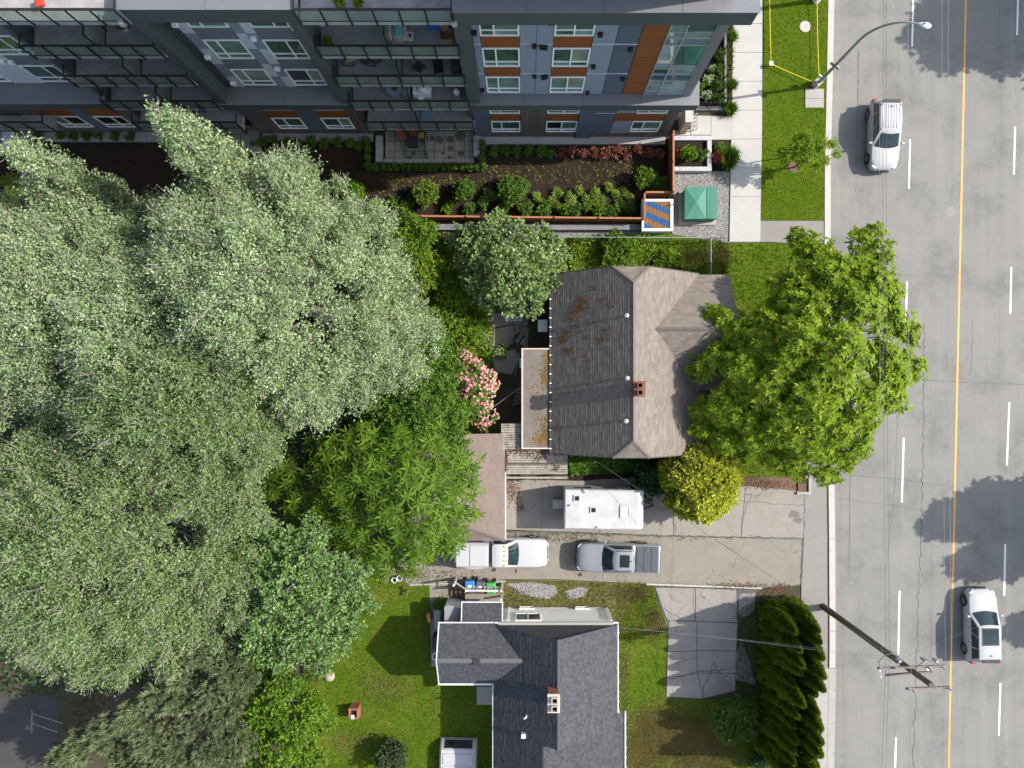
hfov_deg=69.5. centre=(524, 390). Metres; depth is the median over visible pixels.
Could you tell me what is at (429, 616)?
orange container
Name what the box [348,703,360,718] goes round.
brick barbecue
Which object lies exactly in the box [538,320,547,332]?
white cabinet
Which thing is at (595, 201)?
fern
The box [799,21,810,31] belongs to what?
manhole
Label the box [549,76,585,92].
window
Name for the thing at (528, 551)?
pickup truck
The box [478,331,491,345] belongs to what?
pale shrub
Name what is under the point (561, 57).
window
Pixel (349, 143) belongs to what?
laurel shrub
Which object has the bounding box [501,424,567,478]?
timber deck
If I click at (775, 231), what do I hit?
asphalt path
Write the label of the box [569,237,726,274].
yard grass
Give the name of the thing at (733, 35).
grass clump
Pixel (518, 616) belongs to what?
window
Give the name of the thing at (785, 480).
mulch strip
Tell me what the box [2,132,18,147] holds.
patio table
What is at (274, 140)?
laurel shrub
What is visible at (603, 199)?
fern
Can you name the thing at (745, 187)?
sidewalk
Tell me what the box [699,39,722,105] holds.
entry bed
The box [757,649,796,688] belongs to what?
cedar
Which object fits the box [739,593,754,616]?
gravel patch
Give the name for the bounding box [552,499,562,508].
step stool
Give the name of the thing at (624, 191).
fern
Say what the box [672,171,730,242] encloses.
gravel yard
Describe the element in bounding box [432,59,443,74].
patio chair
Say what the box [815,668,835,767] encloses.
sidewalk
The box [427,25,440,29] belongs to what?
storage tub
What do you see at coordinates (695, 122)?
bicycle rack
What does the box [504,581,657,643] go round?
dry grass
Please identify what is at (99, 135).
laurel shrub
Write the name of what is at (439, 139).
patio stain
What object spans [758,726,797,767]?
cedar
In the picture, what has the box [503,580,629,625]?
side grass
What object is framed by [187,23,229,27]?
window
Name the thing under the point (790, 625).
cedar
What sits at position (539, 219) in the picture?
cedar fence
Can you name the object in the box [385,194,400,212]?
hydrangea
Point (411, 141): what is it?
patio firepit
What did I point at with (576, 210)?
hydrangea
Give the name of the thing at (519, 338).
gas barbecue
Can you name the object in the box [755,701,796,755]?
cedar
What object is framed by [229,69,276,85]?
window
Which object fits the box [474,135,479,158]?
garden wall
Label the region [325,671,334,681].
boulder
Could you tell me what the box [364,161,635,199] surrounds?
bulb sprouts
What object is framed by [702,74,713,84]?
bed shrub
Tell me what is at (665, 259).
bush
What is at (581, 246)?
weeds
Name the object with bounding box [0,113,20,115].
sofa
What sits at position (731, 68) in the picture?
dry grass
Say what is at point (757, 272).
front yard
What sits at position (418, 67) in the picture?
patio chair
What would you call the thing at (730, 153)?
grass clump
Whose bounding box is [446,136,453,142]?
patio stain
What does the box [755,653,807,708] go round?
cedar
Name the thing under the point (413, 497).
sumac tree
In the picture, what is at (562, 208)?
hydrangea
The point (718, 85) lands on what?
bed shrub
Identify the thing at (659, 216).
vent box
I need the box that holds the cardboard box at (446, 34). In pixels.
[440,25,452,42]
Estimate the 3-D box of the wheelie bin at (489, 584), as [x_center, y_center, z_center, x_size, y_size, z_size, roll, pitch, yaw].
[-2.159,12.580,47.445,0.620,1.102,0.801,-1,90,0]
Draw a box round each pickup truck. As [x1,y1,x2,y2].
[454,535,547,572]
[575,539,660,577]
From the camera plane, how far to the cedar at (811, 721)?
42.46 m
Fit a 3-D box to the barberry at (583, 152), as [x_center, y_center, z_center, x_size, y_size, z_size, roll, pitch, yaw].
[3.734,-15.335,47.560,0.745,0.904,0.777,13,90,0]
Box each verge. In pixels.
[735,589,770,693]
[761,0,827,220]
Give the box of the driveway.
[409,478,804,588]
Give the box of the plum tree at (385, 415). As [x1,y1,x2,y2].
[355,321,481,461]
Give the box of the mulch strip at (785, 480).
[741,477,797,489]
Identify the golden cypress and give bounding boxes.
[656,432,746,526]
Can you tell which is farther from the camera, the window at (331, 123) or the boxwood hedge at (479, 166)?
the boxwood hedge at (479, 166)
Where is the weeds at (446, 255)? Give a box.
[355,231,494,399]
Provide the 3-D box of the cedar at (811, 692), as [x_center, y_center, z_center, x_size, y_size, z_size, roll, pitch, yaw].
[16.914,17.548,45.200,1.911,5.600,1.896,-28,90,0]
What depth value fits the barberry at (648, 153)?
47.58 m
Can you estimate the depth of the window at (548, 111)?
43.44 m
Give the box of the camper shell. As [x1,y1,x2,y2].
[439,737,477,767]
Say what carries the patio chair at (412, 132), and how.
on the patio at (395, 148)
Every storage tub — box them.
[189,110,206,112]
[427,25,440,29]
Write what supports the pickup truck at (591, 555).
on the lane
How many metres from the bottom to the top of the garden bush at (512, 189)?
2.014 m
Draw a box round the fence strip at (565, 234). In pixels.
[361,231,641,237]
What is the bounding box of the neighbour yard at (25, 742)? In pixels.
[0,694,57,767]
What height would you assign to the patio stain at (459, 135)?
0.001 m
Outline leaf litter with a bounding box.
[392,474,794,594]
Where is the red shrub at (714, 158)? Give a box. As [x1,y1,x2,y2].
[711,149,725,164]
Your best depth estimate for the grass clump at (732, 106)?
47.60 m
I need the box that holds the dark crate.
[432,633,437,649]
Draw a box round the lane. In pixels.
[389,533,803,587]
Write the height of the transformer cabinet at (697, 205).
1.410 m
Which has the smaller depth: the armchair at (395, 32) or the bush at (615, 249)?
the armchair at (395, 32)
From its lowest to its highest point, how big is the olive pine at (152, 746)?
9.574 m
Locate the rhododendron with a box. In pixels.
[451,348,501,433]
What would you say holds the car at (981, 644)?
on the road
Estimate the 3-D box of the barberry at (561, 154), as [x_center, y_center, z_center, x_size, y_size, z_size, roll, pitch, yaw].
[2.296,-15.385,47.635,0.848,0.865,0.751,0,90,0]
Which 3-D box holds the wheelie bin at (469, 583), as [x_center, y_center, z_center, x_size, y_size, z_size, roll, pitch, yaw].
[-3.503,12.458,47.445,0.620,1.102,0.801,-3,90,0]
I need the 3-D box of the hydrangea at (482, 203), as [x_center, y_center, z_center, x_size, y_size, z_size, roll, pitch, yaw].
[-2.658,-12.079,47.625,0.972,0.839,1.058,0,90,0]
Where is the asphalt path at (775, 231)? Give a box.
[760,221,823,242]
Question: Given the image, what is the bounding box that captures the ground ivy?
[568,455,641,476]
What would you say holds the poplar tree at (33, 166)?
on the ground at (68, 701)
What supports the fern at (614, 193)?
on the garden bed at (138, 166)
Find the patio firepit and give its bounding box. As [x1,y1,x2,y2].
[406,136,417,147]
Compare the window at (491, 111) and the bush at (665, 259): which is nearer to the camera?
the window at (491, 111)
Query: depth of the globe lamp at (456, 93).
41.13 m
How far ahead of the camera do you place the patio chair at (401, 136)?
47.47 m
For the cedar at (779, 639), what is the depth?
44.46 m
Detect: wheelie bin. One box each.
[465,576,474,591]
[475,577,485,593]
[486,578,495,593]
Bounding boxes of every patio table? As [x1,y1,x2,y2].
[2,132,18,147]
[506,309,521,320]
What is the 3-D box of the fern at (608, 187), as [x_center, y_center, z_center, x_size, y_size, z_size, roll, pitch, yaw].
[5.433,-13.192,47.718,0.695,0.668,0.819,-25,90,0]
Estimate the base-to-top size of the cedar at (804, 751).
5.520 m
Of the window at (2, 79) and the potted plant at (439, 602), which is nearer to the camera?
the window at (2, 79)
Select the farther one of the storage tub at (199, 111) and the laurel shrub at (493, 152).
the laurel shrub at (493, 152)
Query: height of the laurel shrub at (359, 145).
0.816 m
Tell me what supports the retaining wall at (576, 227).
on the fence strip at (565, 234)
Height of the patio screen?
1.680 m
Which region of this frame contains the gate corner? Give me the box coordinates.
[796,478,810,494]
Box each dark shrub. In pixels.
[372,736,408,767]
[746,742,776,767]
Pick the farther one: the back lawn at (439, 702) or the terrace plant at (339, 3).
the back lawn at (439, 702)
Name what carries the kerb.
on the ground at (68, 701)
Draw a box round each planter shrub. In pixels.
[675,147,680,157]
[678,144,698,161]
[698,148,709,161]
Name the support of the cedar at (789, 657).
on the ground at (68, 701)
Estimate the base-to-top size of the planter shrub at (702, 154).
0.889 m
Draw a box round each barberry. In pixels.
[554,147,565,157]
[566,145,578,157]
[577,147,588,158]
[586,145,599,158]
[597,146,611,159]
[609,143,622,160]
[621,146,632,159]
[632,142,642,153]
[641,146,653,158]
[653,148,664,160]
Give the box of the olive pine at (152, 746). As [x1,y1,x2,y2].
[42,641,264,767]
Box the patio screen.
[424,130,427,158]
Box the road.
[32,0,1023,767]
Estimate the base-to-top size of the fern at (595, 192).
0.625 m
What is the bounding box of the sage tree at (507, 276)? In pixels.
[445,206,572,321]
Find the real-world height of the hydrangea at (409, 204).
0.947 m
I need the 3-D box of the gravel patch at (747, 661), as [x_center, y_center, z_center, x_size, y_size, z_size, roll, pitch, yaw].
[14.396,17.750,47.984,1.292,0.001,2.833,0,90,0]
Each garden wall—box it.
[376,135,382,163]
[384,159,473,163]
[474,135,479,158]
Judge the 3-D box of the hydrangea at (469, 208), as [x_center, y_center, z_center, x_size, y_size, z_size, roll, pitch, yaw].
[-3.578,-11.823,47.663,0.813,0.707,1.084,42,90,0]
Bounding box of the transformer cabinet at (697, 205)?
[678,187,717,224]
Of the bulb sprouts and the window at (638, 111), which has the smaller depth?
the window at (638, 111)
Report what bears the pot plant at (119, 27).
in the flower pot
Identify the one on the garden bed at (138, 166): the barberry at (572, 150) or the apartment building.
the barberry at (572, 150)
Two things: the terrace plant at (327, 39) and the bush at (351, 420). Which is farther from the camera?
the bush at (351, 420)
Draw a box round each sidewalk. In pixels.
[729,0,763,241]
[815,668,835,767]
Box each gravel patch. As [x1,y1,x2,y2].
[508,582,557,598]
[566,586,587,598]
[736,642,755,684]
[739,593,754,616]
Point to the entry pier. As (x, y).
(685, 120)
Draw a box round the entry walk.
[674,116,731,139]
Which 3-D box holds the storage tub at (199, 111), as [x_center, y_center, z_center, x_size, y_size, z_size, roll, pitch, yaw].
[-19.772,-17.113,44.575,0.900,0.450,0.500,0,90,0]
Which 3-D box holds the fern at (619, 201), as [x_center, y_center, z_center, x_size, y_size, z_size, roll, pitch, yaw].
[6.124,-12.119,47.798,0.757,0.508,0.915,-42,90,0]
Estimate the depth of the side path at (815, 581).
47.95 m
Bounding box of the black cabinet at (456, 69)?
[451,59,461,74]
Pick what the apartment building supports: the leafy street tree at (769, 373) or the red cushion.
the red cushion
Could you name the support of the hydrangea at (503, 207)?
on the garden bed at (138, 166)
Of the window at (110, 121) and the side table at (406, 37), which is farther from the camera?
the window at (110, 121)
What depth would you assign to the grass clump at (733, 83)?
47.66 m
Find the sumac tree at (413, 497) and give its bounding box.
[254,417,487,584]
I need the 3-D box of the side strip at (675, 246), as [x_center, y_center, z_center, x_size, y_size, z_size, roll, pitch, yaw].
[3.771,-7.875,47.990,18.375,0.001,4.917,0,90,0]
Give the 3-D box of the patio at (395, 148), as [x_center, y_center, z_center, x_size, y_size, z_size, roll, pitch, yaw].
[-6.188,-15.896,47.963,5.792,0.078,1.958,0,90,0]
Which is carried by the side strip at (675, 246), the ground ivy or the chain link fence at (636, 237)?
the chain link fence at (636, 237)
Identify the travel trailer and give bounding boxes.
[563,485,653,529]
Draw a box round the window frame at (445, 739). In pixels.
[444,739,472,748]
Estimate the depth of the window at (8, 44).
36.80 m
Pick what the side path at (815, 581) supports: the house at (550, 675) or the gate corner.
the gate corner
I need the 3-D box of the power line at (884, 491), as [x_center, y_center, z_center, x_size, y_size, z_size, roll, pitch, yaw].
[19.275,-22.475,39.328,0.017,0.671,73.051,0,90,0]
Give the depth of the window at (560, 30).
33.74 m
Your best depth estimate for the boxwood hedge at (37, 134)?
47.40 m
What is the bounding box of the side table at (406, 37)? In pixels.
[403,31,413,43]
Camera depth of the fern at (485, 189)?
47.68 m
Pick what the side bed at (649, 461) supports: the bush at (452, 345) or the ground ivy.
the ground ivy
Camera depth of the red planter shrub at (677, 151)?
47.39 m
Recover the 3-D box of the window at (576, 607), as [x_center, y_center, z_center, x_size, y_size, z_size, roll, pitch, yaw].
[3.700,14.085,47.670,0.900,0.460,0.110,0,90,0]
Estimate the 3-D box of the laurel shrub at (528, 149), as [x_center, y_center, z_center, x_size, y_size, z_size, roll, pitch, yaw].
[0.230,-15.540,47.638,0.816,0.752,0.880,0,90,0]
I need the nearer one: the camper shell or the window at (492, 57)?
the window at (492, 57)
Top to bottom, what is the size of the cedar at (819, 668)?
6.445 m
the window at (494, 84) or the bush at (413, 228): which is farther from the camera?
the bush at (413, 228)
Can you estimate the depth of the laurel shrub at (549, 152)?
47.63 m
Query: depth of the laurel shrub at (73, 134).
47.56 m
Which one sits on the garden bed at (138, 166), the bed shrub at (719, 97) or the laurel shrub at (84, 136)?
the laurel shrub at (84, 136)
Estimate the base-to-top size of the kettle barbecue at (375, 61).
0.822 m
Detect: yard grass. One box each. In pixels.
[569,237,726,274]
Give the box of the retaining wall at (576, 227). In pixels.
[368,224,641,230]
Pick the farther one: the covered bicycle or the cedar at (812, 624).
the cedar at (812, 624)
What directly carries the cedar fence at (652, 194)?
on the garden bed at (138, 166)
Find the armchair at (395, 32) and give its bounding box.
[388,25,406,41]
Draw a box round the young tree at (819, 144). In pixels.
[775,128,842,172]
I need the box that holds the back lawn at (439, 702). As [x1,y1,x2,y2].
[290,576,491,767]
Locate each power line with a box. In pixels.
[590,457,886,652]
[622,627,892,660]
[625,628,882,656]
[879,27,881,612]
[882,661,885,759]
[883,321,885,637]
[885,659,889,767]
[886,0,889,649]
[901,608,1022,658]
[908,307,910,647]
[942,265,945,668]
[942,669,945,758]
[948,272,951,683]
[949,692,951,754]
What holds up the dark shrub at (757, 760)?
on the front lawn at (658, 651)
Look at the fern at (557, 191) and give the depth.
47.67 m
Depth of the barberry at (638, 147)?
47.44 m
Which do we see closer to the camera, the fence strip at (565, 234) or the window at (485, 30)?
the window at (485, 30)
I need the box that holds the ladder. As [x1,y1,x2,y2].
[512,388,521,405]
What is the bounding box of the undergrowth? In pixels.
[0,192,444,697]
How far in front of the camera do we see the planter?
47.72 m
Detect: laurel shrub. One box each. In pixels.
[54,131,66,139]
[66,131,78,143]
[77,131,91,142]
[93,131,103,142]
[106,131,119,141]
[123,131,135,142]
[255,135,266,145]
[267,133,278,145]
[280,135,290,146]
[290,137,301,149]
[303,134,316,146]
[319,136,329,148]
[330,134,342,147]
[344,136,354,147]
[352,138,364,152]
[487,145,498,157]
[499,143,510,156]
[510,144,521,158]
[523,143,534,156]
[535,144,546,157]
[544,149,555,158]
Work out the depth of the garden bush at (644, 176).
46.98 m
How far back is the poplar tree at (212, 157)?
33.21 m
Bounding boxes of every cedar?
[752,734,793,767]
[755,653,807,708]
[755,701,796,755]
[757,597,798,635]
[757,610,803,653]
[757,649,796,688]
[757,698,800,745]
[758,631,803,675]
[758,674,801,720]
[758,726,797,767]
[759,623,806,669]
[759,685,796,729]
[771,709,824,758]
[772,640,827,680]
[773,689,824,734]
[774,749,820,767]
[776,602,823,645]
[776,708,825,747]
[777,731,816,760]
[779,595,821,633]
[779,683,821,717]
[783,632,825,661]
[795,675,819,698]
[796,656,826,693]
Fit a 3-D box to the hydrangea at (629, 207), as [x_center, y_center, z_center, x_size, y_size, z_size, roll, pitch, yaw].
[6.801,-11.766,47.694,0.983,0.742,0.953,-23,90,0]
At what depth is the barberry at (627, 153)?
47.60 m
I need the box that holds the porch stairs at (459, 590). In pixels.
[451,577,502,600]
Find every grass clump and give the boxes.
[714,140,742,173]
[721,100,740,118]
[725,75,739,90]
[727,29,739,41]
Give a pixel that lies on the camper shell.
(457, 752)
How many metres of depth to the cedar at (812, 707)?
42.95 m
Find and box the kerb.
[824,0,835,667]
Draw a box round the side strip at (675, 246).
[442,233,723,303]
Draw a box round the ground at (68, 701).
[0,31,828,767]
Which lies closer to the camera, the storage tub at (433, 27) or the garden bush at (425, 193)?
the storage tub at (433, 27)
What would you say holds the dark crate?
on the side walkway
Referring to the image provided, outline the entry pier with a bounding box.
[678,110,692,133]
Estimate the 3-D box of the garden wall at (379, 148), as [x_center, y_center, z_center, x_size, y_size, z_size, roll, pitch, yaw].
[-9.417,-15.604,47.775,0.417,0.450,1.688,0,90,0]
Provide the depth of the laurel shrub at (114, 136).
47.55 m
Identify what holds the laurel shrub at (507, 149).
on the garden bed at (138, 166)
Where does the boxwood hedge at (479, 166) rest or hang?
on the garden bed at (138, 166)
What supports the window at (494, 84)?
in the apartment building
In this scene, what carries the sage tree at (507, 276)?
on the side strip at (675, 246)
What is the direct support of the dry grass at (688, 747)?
on the front lawn at (658, 651)
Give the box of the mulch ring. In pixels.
[788,161,798,172]
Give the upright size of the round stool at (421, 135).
0.410 m
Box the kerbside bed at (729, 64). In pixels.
[727,27,731,102]
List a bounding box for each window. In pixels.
[0,35,33,54]
[0,74,10,81]
[18,65,75,81]
[56,116,93,126]
[92,116,134,126]
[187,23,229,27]
[202,39,254,58]
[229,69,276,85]
[249,23,290,27]
[262,39,310,58]
[271,117,307,128]
[284,69,327,85]
[320,117,354,128]
[479,25,518,35]
[482,47,519,66]
[485,76,519,92]
[489,110,519,113]
[491,121,519,131]
[515,613,540,620]
[519,606,533,609]
[546,120,577,131]
[547,110,579,113]
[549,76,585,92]
[552,48,590,66]
[554,25,595,35]
[575,606,588,609]
[629,121,661,131]
[636,110,667,113]
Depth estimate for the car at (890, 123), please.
46.84 m
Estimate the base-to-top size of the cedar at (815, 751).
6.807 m
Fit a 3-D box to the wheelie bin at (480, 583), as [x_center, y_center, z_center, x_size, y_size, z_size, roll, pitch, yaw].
[-2.844,12.519,47.445,0.620,1.102,0.801,9,90,0]
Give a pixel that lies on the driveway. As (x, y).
(770, 512)
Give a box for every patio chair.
[395,130,405,142]
[409,130,417,135]
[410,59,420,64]
[411,61,425,73]
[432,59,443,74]
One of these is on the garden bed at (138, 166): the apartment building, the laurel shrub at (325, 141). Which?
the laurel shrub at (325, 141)
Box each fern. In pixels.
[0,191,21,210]
[483,186,490,196]
[531,191,540,201]
[545,195,556,203]
[551,186,563,198]
[551,200,560,212]
[564,190,576,202]
[567,198,576,208]
[572,184,584,195]
[580,191,590,201]
[589,186,600,198]
[591,198,599,207]
[597,194,607,204]
[603,181,612,191]
[609,188,620,198]
[614,198,626,209]
[619,186,628,196]
[624,191,634,201]
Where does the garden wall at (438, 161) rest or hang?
on the garden bed at (138, 166)
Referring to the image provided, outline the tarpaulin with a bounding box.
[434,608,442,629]
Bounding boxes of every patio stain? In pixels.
[249,141,255,146]
[436,136,442,142]
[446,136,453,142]
[454,131,464,139]
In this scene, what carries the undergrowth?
on the ground at (68, 701)
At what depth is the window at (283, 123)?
45.94 m
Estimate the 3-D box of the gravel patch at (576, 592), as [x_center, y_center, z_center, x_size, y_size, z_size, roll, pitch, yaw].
[3.400,13.153,47.984,1.604,0.001,0.694,-16,90,0]
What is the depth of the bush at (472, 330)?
46.60 m
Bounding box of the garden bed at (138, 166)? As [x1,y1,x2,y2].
[0,135,667,220]
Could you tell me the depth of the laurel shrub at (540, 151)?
47.57 m
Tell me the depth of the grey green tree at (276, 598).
39.92 m
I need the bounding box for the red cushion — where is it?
[34,0,45,7]
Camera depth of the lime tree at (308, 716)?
43.20 m
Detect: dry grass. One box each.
[319,580,752,767]
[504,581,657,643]
[598,230,745,271]
[727,25,735,114]
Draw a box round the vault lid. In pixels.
[805,89,823,107]
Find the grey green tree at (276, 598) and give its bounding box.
[221,506,382,678]
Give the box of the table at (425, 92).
[413,87,431,97]
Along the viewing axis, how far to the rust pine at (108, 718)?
45.82 m
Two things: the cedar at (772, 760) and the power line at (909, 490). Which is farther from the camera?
the cedar at (772, 760)
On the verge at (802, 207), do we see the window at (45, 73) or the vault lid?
the vault lid
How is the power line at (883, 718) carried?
attached to the utility pole
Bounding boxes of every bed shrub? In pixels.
[700,82,706,90]
[700,90,712,101]
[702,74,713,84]
[707,64,715,72]
[710,74,724,90]
[711,63,727,76]
[711,91,726,105]
[713,46,726,61]
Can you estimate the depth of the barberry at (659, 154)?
47.55 m
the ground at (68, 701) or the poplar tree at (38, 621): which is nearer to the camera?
the poplar tree at (38, 621)
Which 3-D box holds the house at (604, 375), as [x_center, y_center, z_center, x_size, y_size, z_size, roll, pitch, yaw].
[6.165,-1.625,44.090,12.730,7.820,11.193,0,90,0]
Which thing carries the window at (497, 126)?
in the apartment building
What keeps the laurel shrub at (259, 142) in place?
on the garden bed at (138, 166)
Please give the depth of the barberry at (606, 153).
47.55 m
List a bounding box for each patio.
[212,125,260,153]
[385,131,473,158]
[489,307,549,437]
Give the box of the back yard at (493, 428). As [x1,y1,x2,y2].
[361,238,501,468]
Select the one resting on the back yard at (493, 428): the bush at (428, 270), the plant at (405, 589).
the bush at (428, 270)
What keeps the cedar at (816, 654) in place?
on the ground at (68, 701)
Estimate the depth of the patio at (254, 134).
47.93 m
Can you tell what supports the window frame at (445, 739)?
in the camper shell
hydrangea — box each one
[368,198,384,206]
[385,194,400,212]
[397,198,415,213]
[440,200,455,214]
[461,201,476,214]
[476,195,490,210]
[493,202,509,214]
[516,199,533,215]
[535,199,551,215]
[553,203,569,215]
[567,201,581,216]
[580,199,593,212]
[591,203,605,215]
[604,203,622,216]
[622,200,636,216]
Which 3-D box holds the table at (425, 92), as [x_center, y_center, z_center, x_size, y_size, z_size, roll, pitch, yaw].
[-5.730,-16.747,41.060,1.000,0.880,0.620,0,90,0]
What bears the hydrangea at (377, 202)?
on the garden bed at (138, 166)
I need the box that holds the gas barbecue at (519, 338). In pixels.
[513,332,524,344]
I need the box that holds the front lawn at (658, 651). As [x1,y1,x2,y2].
[617,582,760,767]
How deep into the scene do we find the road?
47.99 m
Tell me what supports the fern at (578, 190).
on the garden bed at (138, 166)
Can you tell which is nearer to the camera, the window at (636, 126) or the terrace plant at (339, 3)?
the terrace plant at (339, 3)
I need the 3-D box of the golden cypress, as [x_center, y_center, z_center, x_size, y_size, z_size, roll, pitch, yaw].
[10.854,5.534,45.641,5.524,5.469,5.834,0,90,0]
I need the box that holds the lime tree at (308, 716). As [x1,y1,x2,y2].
[234,655,339,767]
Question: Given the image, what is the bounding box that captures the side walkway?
[430,580,502,666]
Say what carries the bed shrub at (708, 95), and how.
on the entry bed at (713, 60)
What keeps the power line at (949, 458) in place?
attached to the utility pole
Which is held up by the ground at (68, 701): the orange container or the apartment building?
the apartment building
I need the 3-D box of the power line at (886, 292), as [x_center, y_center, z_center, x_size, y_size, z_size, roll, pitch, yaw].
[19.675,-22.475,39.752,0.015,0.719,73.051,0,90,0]
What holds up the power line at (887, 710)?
attached to the utility pole
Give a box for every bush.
[0,171,22,196]
[337,179,365,204]
[342,395,382,425]
[367,246,418,297]
[385,207,440,260]
[397,247,448,301]
[411,178,439,211]
[425,303,466,344]
[428,338,457,361]
[433,271,472,312]
[452,177,474,201]
[454,315,486,351]
[497,173,531,206]
[600,227,639,265]
[627,459,666,502]
[634,164,658,189]
[650,176,668,190]
[651,248,681,268]
[707,694,760,745]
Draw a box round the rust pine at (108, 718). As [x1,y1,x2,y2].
[35,674,118,767]
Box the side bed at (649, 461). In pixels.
[567,456,664,480]
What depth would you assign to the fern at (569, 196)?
47.64 m
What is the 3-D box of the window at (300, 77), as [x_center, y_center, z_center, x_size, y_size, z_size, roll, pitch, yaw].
[-11.780,-16.907,39.790,1.800,2.000,0.085,0,90,0]
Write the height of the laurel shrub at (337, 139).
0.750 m
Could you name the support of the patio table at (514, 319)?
on the old patio at (505, 331)
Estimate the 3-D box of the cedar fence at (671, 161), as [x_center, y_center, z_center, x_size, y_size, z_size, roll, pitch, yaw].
[9.300,-14.312,46.985,0.110,2.030,3.808,0,90,0]
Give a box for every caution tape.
[769,0,770,51]
[817,7,818,68]
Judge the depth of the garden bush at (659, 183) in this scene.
47.33 m
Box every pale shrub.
[458,309,468,318]
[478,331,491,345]
[492,342,508,359]
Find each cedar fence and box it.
[152,212,644,223]
[640,191,671,217]
[667,130,674,198]
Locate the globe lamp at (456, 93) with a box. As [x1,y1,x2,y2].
[453,88,460,99]
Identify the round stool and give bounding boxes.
[418,132,423,139]
[521,319,527,325]
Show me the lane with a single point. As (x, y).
(700, 561)
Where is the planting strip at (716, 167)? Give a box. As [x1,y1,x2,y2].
[712,141,730,170]
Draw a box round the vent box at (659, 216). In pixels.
[640,199,673,232]
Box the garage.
[411,433,506,541]
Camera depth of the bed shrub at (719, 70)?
47.52 m
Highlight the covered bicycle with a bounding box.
[341,59,375,66]
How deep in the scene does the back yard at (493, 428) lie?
47.99 m
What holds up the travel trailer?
on the driveway
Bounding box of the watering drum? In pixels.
[432,650,435,660]
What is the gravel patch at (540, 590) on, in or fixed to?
on the side grass at (563, 585)
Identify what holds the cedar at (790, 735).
on the ground at (68, 701)
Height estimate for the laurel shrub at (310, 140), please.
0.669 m
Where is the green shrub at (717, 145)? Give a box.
[714,141,723,149]
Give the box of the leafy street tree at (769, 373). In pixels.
[683,219,928,487]
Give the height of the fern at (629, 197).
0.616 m
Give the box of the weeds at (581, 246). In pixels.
[568,233,659,270]
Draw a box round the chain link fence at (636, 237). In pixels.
[439,236,711,274]
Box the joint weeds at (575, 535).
[408,531,764,590]
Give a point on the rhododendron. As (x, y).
(483, 387)
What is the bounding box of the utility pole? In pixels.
[820,603,951,692]
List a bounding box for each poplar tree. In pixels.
[0,131,157,255]
[0,176,205,444]
[0,394,282,696]
[22,232,247,420]
[53,271,314,521]
[116,140,426,439]
[116,293,297,475]
[143,94,315,272]
[247,146,347,261]
[320,284,450,402]
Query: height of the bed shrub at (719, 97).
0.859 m
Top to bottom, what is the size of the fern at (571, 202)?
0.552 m
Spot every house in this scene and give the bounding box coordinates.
[436,590,626,767]
[522,265,739,458]
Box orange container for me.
[426,611,431,622]
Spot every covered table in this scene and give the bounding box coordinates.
[386,87,401,99]
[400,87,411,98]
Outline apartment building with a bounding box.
[0,0,760,144]
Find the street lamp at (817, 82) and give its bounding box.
[811,21,930,88]
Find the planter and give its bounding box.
[675,136,711,172]
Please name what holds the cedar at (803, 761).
on the ground at (68, 701)
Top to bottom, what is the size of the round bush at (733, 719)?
2.653 m
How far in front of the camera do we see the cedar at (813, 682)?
42.58 m
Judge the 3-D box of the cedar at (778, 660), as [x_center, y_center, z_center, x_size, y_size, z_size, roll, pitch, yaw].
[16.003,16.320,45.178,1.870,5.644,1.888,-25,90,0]
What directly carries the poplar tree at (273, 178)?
on the ground at (68, 701)
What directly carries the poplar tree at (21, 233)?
on the ground at (68, 701)
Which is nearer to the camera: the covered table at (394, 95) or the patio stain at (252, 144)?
the covered table at (394, 95)
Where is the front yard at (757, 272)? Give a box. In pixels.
[706,243,822,476]
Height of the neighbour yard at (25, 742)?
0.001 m
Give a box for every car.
[864,98,904,172]
[960,586,1002,663]
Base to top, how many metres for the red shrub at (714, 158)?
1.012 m
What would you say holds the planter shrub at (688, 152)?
in the planter
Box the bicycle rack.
[691,113,697,131]
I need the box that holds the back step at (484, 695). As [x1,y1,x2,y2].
[477,686,491,704]
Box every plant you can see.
[113,25,125,30]
[322,35,334,51]
[332,0,346,7]
[351,0,363,7]
[402,586,409,595]
[431,597,446,609]
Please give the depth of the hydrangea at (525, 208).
47.38 m
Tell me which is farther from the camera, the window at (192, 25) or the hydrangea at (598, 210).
the hydrangea at (598, 210)
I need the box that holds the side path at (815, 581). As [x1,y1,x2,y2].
[801,417,828,667]
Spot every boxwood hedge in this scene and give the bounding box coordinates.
[0,130,43,159]
[363,135,487,172]
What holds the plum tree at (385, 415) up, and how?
on the back yard at (493, 428)
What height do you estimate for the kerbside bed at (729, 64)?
0.001 m
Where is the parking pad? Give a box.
[654,586,757,698]
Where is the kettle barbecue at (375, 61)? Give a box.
[370,59,381,66]

